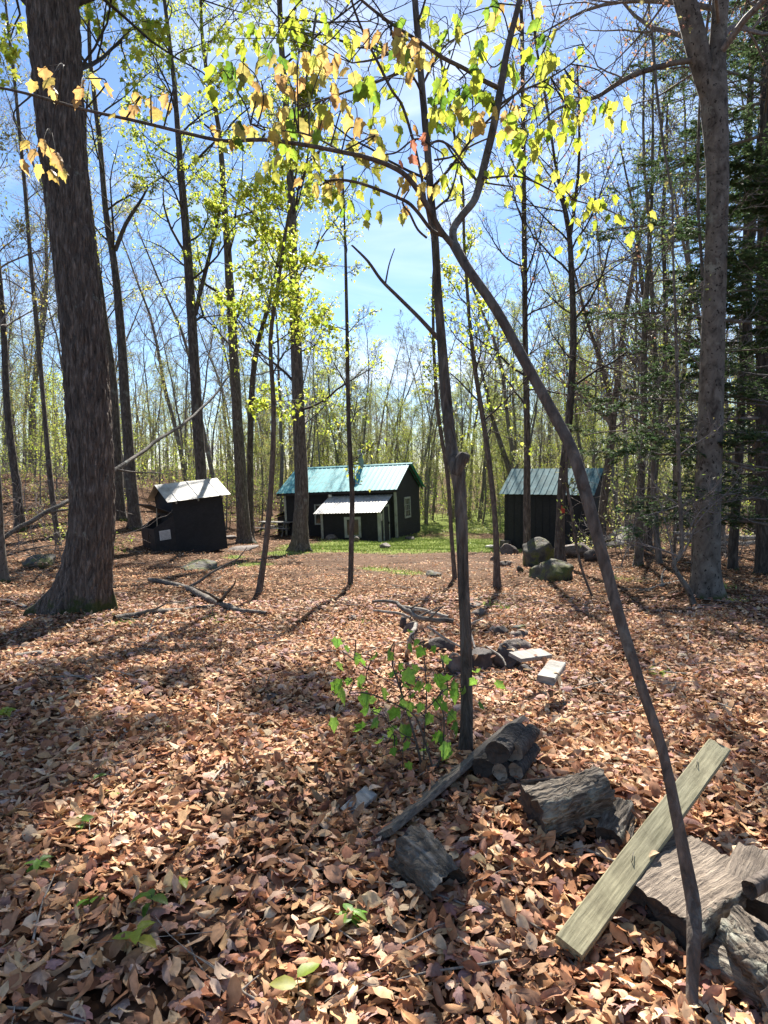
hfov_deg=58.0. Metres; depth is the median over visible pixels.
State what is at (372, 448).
leafy tree
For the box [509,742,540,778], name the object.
charred log
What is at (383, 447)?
leafy tree
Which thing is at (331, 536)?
rock
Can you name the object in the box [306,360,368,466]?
leafy tree
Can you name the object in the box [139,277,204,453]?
forest tree
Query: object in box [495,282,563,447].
forest tree
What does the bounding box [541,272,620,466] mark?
leafy tree
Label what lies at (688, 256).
forest tree
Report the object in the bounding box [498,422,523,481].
leafy tree
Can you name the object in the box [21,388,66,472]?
understory sapling
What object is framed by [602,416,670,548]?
understory sapling
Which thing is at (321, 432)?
leafy tree
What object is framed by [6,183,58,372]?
forest tree
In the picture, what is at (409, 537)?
rock
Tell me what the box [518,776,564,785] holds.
split log
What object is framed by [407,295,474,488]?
forest tree
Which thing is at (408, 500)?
window
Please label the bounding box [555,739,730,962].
wooden plank
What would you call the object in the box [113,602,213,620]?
stick
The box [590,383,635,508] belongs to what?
leafy tree
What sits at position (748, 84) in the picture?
hemlock tree
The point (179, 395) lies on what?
leafy tree
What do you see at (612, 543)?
scrap board
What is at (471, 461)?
forest tree
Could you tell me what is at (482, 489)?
forest tree
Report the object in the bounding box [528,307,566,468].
forest tree
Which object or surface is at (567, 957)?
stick
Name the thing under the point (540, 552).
boulder
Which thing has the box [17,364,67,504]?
understory sapling
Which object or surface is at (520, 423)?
leafy tree
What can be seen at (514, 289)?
forest tree
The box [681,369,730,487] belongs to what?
understory sapling
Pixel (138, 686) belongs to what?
stick
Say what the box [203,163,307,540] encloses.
leaning tree
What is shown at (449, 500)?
sapling
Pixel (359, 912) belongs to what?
seedling
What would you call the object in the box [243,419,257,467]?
leafy tree
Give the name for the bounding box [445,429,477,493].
leafy tree
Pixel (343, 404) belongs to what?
forest tree
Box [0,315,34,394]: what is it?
leafy tree
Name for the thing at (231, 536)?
paving stone
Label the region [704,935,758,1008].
split log
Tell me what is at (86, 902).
seedling
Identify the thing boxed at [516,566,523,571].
rock
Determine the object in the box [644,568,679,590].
stick
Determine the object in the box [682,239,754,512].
forest tree
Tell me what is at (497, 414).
leafy tree
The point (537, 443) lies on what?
leafy tree
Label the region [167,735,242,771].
stick
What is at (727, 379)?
forest tree
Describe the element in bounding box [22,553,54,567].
rock
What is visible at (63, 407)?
forest tree
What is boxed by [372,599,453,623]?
stick
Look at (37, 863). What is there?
seedling
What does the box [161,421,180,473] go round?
understory sapling
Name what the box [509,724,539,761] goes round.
charred log
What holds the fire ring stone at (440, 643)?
on the ground at (98, 1009)
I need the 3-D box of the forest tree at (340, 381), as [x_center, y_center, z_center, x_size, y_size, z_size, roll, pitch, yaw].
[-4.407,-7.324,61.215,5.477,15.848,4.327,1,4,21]
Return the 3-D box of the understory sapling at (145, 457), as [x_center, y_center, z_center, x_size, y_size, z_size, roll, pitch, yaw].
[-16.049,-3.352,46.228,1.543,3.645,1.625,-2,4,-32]
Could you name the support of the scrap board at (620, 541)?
on the scrap board
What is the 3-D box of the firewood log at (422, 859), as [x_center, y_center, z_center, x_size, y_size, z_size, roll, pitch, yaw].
[0.163,1.274,2.479,0.214,0.218,0.246,12,7,-39]
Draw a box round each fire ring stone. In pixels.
[399,616,408,627]
[402,621,417,632]
[425,637,455,653]
[445,652,460,674]
[470,602,480,608]
[472,608,487,615]
[472,647,495,670]
[493,626,508,635]
[494,642,520,668]
[504,638,531,649]
[509,629,528,638]
[511,625,524,630]
[516,664,534,673]
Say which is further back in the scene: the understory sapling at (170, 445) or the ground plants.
the understory sapling at (170, 445)
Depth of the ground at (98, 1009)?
6.99 m
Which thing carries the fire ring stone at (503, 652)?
on the ground at (98, 1009)
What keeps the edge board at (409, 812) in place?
on the ground at (98, 1009)
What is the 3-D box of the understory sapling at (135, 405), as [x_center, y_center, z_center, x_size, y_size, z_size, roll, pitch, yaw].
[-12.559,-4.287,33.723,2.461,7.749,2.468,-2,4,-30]
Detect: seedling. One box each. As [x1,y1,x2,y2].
[0,707,15,716]
[24,855,53,871]
[76,814,93,832]
[76,896,103,905]
[93,773,105,779]
[112,920,156,948]
[131,889,167,917]
[179,876,187,887]
[269,962,319,997]
[328,629,506,778]
[334,903,366,929]
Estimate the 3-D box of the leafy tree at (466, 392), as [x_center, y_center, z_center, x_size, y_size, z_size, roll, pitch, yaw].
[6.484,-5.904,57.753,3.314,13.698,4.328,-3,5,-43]
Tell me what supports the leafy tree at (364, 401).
on the ground at (98, 1009)
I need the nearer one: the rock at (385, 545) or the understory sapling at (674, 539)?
the understory sapling at (674, 539)
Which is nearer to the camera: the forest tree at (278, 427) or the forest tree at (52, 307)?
the forest tree at (52, 307)
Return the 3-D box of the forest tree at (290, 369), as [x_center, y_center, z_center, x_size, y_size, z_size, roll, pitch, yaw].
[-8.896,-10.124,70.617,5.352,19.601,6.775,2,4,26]
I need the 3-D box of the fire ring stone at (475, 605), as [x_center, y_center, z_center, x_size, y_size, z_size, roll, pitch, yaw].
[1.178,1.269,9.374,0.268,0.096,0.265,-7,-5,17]
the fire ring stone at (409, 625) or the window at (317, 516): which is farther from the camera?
the window at (317, 516)
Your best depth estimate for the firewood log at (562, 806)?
2.75 m
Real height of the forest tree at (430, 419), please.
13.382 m
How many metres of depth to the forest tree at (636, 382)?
51.90 m
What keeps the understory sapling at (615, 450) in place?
on the ground at (98, 1009)
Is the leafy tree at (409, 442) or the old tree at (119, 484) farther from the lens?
the leafy tree at (409, 442)
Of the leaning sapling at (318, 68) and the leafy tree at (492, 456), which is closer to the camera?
the leaning sapling at (318, 68)
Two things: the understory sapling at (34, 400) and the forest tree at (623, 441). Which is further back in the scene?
the forest tree at (623, 441)
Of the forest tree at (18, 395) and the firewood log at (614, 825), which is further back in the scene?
the forest tree at (18, 395)
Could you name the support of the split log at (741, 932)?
on the ground at (98, 1009)
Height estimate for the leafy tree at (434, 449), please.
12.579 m
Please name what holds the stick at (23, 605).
on the ground at (98, 1009)
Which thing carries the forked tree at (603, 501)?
on the ground at (98, 1009)
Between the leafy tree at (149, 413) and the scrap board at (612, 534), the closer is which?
the scrap board at (612, 534)
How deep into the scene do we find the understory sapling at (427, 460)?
43.90 m
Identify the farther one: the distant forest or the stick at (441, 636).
the distant forest
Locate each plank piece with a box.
[508,648,551,661]
[536,660,565,685]
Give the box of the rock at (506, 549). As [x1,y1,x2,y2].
[500,543,518,554]
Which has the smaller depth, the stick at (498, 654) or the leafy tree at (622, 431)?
the stick at (498, 654)
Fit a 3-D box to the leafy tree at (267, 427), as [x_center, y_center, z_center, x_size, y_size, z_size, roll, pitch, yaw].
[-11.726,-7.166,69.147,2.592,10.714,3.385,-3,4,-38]
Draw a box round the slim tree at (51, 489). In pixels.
[0,0,61,544]
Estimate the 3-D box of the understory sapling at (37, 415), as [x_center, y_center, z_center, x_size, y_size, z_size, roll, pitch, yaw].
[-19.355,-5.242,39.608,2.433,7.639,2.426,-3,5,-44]
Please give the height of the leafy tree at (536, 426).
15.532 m
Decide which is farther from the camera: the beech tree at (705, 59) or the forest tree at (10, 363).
the forest tree at (10, 363)
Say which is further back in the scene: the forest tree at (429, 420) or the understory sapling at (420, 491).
the understory sapling at (420, 491)
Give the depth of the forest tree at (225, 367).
67.97 m
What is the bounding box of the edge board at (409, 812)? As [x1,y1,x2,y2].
[367,715,525,839]
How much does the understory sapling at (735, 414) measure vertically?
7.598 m
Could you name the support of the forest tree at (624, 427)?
on the ground at (98, 1009)
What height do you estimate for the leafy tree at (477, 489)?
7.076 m
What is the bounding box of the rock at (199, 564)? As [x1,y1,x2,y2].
[181,559,217,570]
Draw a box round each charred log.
[472,749,493,777]
[485,723,525,764]
[492,760,511,780]
[496,763,532,788]
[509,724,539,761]
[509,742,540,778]
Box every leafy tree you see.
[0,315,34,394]
[0,318,38,472]
[133,346,175,475]
[161,356,193,477]
[216,353,268,532]
[243,361,278,504]
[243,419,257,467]
[256,412,290,491]
[257,393,276,471]
[277,438,293,481]
[290,395,317,465]
[304,395,330,466]
[306,346,352,466]
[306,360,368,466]
[309,390,338,466]
[333,387,374,464]
[334,333,394,463]
[347,380,381,464]
[363,425,380,464]
[365,386,391,462]
[371,380,424,490]
[377,436,395,463]
[379,386,427,473]
[398,413,432,479]
[401,359,451,506]
[416,411,441,498]
[429,431,452,508]
[435,361,480,518]
[437,371,479,499]
[438,427,484,508]
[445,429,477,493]
[462,446,487,512]
[466,379,504,518]
[473,390,493,505]
[475,351,510,503]
[479,371,507,507]
[484,295,547,468]
[490,408,523,500]
[498,393,523,500]
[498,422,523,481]
[508,376,535,468]
[523,406,546,468]
[523,417,554,467]
[530,391,555,465]
[534,297,599,467]
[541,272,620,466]
[541,377,600,468]
[545,398,561,467]
[550,360,585,459]
[559,366,600,459]
[567,341,616,467]
[586,393,605,463]
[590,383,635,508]
[600,356,648,507]
[619,229,694,485]
[649,275,696,476]
[726,329,755,508]
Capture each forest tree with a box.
[0,25,106,473]
[0,62,152,500]
[0,230,31,470]
[0,246,55,473]
[0,281,49,462]
[0,284,28,469]
[1,291,45,455]
[1,358,23,470]
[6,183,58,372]
[8,207,63,399]
[13,184,116,374]
[16,309,60,457]
[20,283,112,374]
[32,305,62,401]
[54,307,114,477]
[90,175,187,481]
[94,158,227,477]
[106,302,131,400]
[108,256,166,380]
[108,287,140,395]
[118,326,161,479]
[128,302,174,479]
[130,343,164,471]
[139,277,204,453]
[172,272,245,489]
[172,293,206,470]
[172,349,208,478]
[177,271,227,412]
[198,321,244,439]
[200,305,261,430]
[201,265,270,425]
[202,314,230,478]
[214,305,262,421]
[223,293,287,494]
[238,283,286,515]
[240,212,328,512]
[246,350,284,490]
[267,317,325,434]
[270,342,308,472]
[276,342,320,447]
[276,375,293,480]
[277,324,314,429]
[282,316,329,451]
[286,356,321,466]
[302,311,332,466]
[302,344,358,465]
[304,332,339,466]
[308,340,363,454]
[319,354,356,465]
[328,360,361,465]
[335,300,392,455]
[342,370,377,459]
[345,338,394,462]
[368,328,420,462]
[369,316,415,463]
[373,336,431,462]
[378,362,416,462]
[392,306,437,519]
[404,389,421,466]
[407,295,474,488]
[407,330,441,524]
[411,349,441,495]
[413,374,441,511]
[415,321,457,520]
[417,388,431,509]
[425,174,546,468]
[449,256,508,519]
[449,325,487,496]
[450,272,496,442]
[459,313,514,519]
[463,319,514,444]
[472,286,539,460]
[473,344,502,523]
[483,348,520,467]
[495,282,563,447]
[501,360,534,460]
[510,184,616,463]
[511,335,556,468]
[519,370,556,467]
[520,324,560,468]
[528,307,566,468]
[532,306,573,467]
[532,345,559,467]
[538,348,573,460]
[554,240,643,467]
[561,308,607,442]
[567,249,627,467]
[569,269,630,479]
[574,152,680,534]
[576,4,697,563]
[576,198,640,527]
[593,130,688,549]
[602,284,669,503]
[611,255,671,502]
[617,335,631,505]
[625,37,742,536]
[632,0,746,551]
[669,318,699,494]
[681,240,739,505]
[682,8,759,486]
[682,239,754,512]
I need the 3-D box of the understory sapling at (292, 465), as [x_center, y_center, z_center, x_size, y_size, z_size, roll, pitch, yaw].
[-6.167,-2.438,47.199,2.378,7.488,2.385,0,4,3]
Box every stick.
[0,598,26,607]
[0,650,88,659]
[4,761,148,777]
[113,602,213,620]
[118,685,142,701]
[131,614,157,649]
[147,548,267,614]
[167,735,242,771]
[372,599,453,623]
[373,610,410,618]
[403,605,448,617]
[404,622,417,656]
[426,626,459,646]
[486,646,505,665]
[530,922,592,987]
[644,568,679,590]
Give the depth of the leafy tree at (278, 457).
57.60 m
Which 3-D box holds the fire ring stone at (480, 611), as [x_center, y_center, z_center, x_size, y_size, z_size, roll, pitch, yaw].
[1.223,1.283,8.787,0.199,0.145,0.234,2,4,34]
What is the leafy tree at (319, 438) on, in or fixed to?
on the ground at (98, 1009)
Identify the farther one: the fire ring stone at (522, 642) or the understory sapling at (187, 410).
the understory sapling at (187, 410)
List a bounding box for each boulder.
[522,537,553,566]
[529,558,573,581]
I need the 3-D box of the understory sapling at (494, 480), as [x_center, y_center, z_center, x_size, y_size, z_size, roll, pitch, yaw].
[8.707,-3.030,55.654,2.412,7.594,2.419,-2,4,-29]
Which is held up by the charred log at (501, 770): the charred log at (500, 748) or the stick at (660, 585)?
the charred log at (500, 748)
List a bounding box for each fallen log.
[672,531,754,540]
[676,537,754,545]
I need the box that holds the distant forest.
[0,338,746,500]
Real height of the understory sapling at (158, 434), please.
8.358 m
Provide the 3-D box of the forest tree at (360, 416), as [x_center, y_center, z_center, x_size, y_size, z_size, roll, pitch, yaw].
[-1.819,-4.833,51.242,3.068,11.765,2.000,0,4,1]
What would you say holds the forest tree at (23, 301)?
on the ground at (98, 1009)
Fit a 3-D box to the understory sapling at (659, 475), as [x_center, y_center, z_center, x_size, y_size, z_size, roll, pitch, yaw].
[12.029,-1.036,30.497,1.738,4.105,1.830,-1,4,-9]
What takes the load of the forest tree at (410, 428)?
on the ground at (98, 1009)
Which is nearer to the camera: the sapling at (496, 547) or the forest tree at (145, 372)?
the sapling at (496, 547)
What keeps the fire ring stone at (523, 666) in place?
on the ground at (98, 1009)
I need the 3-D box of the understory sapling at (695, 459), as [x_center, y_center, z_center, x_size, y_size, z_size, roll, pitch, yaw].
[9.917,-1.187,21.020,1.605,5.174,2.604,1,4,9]
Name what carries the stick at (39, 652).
on the ground at (98, 1009)
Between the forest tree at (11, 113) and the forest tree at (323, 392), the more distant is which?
the forest tree at (323, 392)
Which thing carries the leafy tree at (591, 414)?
on the ground at (98, 1009)
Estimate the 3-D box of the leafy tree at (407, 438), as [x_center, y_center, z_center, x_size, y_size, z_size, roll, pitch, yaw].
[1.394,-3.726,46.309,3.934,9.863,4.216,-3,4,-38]
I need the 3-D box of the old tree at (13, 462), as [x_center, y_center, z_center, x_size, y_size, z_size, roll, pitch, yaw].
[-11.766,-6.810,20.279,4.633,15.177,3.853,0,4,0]
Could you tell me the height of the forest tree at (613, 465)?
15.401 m
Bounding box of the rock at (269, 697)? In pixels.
[261,693,277,699]
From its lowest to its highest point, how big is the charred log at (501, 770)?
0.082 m
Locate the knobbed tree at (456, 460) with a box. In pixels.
[216,0,620,755]
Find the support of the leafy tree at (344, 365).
on the ground at (98, 1009)
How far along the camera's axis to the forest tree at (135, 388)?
69.99 m
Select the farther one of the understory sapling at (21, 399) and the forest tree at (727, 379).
the understory sapling at (21, 399)
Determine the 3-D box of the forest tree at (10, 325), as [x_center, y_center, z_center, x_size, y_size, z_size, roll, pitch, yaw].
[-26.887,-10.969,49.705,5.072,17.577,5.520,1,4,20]
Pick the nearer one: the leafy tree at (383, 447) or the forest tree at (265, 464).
the forest tree at (265, 464)
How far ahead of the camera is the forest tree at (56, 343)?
53.46 m
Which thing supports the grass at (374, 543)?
on the ground at (98, 1009)
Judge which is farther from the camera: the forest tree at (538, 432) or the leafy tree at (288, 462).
the leafy tree at (288, 462)
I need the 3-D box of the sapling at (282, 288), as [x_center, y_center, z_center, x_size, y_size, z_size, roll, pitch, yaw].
[-1.686,-3.130,11.229,2.170,9.354,2.624,0,4,0]
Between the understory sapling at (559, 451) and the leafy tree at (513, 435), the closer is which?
the understory sapling at (559, 451)
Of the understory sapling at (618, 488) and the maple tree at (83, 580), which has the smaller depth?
the maple tree at (83, 580)
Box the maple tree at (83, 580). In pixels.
[0,0,275,617]
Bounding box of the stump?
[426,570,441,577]
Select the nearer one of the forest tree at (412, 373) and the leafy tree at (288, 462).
the forest tree at (412, 373)
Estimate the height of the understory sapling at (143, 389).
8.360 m
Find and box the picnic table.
[255,521,292,536]
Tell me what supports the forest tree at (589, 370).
on the ground at (98, 1009)
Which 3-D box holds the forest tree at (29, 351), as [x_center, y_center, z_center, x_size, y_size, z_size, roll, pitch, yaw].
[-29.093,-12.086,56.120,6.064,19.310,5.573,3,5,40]
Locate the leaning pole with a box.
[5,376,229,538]
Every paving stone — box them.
[227,535,236,538]
[228,545,258,550]
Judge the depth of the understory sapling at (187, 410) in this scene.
55.64 m
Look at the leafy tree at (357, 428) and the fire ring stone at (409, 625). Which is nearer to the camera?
the fire ring stone at (409, 625)
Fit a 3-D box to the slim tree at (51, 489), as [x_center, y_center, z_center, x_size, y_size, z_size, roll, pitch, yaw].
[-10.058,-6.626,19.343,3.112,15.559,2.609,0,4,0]
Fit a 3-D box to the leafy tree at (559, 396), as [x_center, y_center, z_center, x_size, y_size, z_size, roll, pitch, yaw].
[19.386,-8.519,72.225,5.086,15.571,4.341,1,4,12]
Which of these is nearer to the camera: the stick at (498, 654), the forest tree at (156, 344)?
the stick at (498, 654)
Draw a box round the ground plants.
[1,462,755,552]
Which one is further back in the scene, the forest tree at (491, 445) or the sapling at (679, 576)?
the forest tree at (491, 445)
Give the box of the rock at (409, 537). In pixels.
[405,536,414,539]
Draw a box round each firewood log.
[388,824,467,902]
[518,766,616,839]
[595,797,634,846]
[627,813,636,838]
[741,866,767,899]
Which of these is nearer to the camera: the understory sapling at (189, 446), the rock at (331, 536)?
the rock at (331, 536)
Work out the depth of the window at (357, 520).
34.73 m
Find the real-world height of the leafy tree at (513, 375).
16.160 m
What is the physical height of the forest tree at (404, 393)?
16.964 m
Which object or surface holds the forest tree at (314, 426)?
on the ground at (98, 1009)
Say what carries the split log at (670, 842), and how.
on the ground at (98, 1009)
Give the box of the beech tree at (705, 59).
[490,0,767,599]
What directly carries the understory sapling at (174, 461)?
on the ground at (98, 1009)
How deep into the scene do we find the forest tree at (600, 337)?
57.03 m
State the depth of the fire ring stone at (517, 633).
6.95 m
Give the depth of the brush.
17.93 m
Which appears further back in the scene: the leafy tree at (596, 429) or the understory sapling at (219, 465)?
the leafy tree at (596, 429)
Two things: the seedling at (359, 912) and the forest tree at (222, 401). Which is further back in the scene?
the forest tree at (222, 401)
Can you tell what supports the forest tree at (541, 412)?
on the ground at (98, 1009)
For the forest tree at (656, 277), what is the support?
on the ground at (98, 1009)
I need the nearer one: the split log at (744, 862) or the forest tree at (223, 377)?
the split log at (744, 862)
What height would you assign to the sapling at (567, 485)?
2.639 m
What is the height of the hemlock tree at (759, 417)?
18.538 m
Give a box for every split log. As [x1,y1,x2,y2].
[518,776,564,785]
[625,835,746,951]
[657,833,675,861]
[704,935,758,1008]
[713,904,767,1016]
[725,842,767,924]
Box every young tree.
[424,0,612,560]
[478,361,532,474]
[482,0,671,561]
[526,5,740,566]
[633,0,766,576]
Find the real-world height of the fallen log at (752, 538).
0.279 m
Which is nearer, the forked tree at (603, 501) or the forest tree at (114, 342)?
the forked tree at (603, 501)
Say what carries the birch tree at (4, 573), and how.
on the ground at (98, 1009)
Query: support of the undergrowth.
on the ground at (98, 1009)
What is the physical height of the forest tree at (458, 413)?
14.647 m
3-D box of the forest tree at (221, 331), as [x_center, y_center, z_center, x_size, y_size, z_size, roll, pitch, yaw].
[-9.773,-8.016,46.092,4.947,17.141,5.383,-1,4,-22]
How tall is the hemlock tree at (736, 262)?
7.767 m
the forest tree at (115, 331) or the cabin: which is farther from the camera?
the forest tree at (115, 331)
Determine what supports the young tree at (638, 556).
on the ground at (98, 1009)
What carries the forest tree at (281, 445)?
on the ground at (98, 1009)
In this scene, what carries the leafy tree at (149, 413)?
on the ground at (98, 1009)
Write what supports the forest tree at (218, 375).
on the ground at (98, 1009)
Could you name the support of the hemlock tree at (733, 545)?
on the ground at (98, 1009)
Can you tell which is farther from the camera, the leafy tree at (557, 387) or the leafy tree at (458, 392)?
the leafy tree at (458, 392)
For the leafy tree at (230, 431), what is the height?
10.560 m
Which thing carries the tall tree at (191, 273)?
on the ground at (98, 1009)
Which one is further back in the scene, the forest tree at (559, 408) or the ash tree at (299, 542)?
the forest tree at (559, 408)
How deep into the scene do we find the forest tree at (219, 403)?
53.30 m
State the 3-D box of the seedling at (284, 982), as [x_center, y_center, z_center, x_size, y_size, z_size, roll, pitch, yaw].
[-0.251,1.373,1.990,0.153,0.120,0.052,-2,4,-25]
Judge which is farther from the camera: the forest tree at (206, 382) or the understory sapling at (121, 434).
the forest tree at (206, 382)
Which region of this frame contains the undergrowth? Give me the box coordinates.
[0,413,746,523]
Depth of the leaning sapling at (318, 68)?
2.76 m
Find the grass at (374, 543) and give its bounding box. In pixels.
[84,523,756,623]
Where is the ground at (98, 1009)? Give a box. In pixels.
[0,469,767,1023]
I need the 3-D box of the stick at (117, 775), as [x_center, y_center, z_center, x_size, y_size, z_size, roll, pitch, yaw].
[-1.653,1.331,3.578,0.964,0.086,0.117,1,4,18]
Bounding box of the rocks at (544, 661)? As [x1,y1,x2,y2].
[23,534,722,856]
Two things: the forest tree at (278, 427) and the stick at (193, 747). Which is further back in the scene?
the forest tree at (278, 427)
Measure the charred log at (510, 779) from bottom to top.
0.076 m
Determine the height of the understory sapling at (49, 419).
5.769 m
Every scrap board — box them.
[604,529,626,539]
[606,541,626,546]
[614,526,626,544]
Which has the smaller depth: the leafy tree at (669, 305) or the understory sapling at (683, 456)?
the understory sapling at (683, 456)
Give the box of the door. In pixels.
[382,504,389,541]
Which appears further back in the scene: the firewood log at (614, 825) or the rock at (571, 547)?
the rock at (571, 547)
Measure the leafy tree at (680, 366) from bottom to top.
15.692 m
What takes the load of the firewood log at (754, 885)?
on the split log at (741, 932)
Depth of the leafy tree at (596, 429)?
74.31 m
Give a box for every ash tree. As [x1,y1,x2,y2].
[116,0,330,543]
[190,0,493,551]
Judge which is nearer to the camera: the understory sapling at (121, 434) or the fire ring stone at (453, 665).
the fire ring stone at (453, 665)
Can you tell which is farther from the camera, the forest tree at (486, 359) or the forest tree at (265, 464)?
the forest tree at (486, 359)
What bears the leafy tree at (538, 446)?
on the ground at (98, 1009)
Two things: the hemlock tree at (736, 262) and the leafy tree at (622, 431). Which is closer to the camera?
the hemlock tree at (736, 262)
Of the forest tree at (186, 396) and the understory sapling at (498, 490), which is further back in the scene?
the forest tree at (186, 396)
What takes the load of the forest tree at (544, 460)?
on the ground at (98, 1009)
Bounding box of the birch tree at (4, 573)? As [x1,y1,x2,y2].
[0,122,48,583]
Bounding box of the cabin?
[275,450,424,541]
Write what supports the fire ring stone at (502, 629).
on the ground at (98, 1009)
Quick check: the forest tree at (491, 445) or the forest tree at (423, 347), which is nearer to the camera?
the forest tree at (491, 445)
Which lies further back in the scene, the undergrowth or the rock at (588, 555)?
the undergrowth
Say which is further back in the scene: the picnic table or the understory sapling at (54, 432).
the picnic table
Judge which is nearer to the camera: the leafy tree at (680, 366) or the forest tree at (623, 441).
the leafy tree at (680, 366)
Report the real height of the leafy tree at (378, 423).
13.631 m
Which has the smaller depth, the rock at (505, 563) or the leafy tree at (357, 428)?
the rock at (505, 563)
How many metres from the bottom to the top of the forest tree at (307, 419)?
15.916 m
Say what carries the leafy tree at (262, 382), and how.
on the ground at (98, 1009)
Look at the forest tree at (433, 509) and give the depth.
52.80 m
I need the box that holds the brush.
[0,422,755,571]
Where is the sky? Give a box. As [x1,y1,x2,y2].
[0,0,760,471]
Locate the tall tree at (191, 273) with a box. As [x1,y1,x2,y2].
[91,0,288,479]
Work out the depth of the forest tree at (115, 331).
65.12 m
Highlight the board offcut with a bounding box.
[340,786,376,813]
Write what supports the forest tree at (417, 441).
on the ground at (98, 1009)
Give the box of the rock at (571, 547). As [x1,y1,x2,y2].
[565,542,589,555]
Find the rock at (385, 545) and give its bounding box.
[379,543,390,547]
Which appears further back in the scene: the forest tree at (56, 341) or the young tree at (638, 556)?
the forest tree at (56, 341)
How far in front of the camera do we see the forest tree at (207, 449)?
35.53 m
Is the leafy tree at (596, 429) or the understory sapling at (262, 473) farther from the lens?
the leafy tree at (596, 429)
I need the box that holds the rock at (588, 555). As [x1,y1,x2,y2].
[584,549,597,560]
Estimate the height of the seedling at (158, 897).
0.104 m
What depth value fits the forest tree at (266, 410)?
72.04 m
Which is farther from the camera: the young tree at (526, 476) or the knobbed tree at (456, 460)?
the young tree at (526, 476)
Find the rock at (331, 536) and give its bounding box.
[325,534,337,539]
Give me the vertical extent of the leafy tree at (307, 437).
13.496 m
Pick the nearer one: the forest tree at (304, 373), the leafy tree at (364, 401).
the leafy tree at (364, 401)
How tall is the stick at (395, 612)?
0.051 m
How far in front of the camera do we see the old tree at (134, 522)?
24.93 m
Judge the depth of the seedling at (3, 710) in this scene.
4.39 m
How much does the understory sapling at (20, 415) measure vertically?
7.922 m
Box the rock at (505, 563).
[500,561,511,566]
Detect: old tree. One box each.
[0,0,206,530]
[0,51,56,530]
[83,69,152,521]
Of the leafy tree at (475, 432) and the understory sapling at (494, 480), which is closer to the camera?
the leafy tree at (475, 432)
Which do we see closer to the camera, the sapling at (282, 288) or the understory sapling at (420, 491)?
the sapling at (282, 288)
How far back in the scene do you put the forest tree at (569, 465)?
49.32 m
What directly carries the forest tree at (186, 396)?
on the ground at (98, 1009)
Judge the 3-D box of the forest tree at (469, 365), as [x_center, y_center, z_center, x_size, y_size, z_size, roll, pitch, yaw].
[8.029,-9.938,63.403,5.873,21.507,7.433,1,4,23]
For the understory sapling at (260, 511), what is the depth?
44.01 m
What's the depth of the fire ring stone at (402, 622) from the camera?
8.09 m
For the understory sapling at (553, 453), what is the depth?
40.48 m
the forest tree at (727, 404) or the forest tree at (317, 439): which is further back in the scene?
the forest tree at (317, 439)
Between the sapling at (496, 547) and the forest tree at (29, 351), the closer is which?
the sapling at (496, 547)
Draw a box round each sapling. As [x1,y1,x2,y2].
[0,0,701,1015]
[0,315,51,476]
[4,373,28,461]
[10,374,37,469]
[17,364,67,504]
[21,361,61,465]
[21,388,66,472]
[22,387,66,468]
[29,358,67,490]
[37,368,66,473]
[117,343,148,466]
[119,404,143,467]
[122,352,177,483]
[133,383,154,479]
[136,436,154,482]
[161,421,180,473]
[164,436,192,481]
[176,436,194,481]
[177,399,194,473]
[205,397,235,529]
[211,13,344,593]
[211,449,226,487]
[219,462,235,527]
[230,392,279,525]
[253,472,268,521]
[256,432,279,509]
[273,459,287,494]
[275,425,293,503]
[310,154,385,584]
[411,414,442,525]
[412,219,482,578]
[415,24,567,588]
[419,480,431,519]
[439,478,467,518]
[478,460,504,531]
[479,438,500,515]
[531,434,558,468]
[549,435,561,467]
[557,441,593,596]
[578,8,766,605]
[583,359,646,528]
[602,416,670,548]
[608,465,633,515]
[616,335,684,492]
[645,326,697,552]
[645,443,672,502]
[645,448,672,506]
[665,379,698,496]
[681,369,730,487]
[684,404,732,505]
[722,375,746,488]
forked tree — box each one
[518,96,692,538]
[594,53,736,551]
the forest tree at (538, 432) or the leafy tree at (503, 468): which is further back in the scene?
the forest tree at (538, 432)
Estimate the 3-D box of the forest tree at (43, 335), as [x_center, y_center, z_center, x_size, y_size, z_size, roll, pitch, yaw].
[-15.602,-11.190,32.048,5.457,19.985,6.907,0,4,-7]
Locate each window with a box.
[314,504,321,524]
[344,517,361,537]
[404,496,410,517]
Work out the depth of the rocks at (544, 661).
5.24 m
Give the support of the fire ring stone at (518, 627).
on the ground at (98, 1009)
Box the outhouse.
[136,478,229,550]
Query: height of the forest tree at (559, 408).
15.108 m
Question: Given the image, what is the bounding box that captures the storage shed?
[485,468,610,548]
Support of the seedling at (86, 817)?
on the ground at (98, 1009)
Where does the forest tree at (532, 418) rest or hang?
on the ground at (98, 1009)
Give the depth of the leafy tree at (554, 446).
82.37 m
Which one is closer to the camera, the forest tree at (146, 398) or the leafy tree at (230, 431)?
the leafy tree at (230, 431)
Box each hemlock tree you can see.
[564,0,767,574]
[580,130,767,539]
[615,0,760,535]
[639,0,767,570]

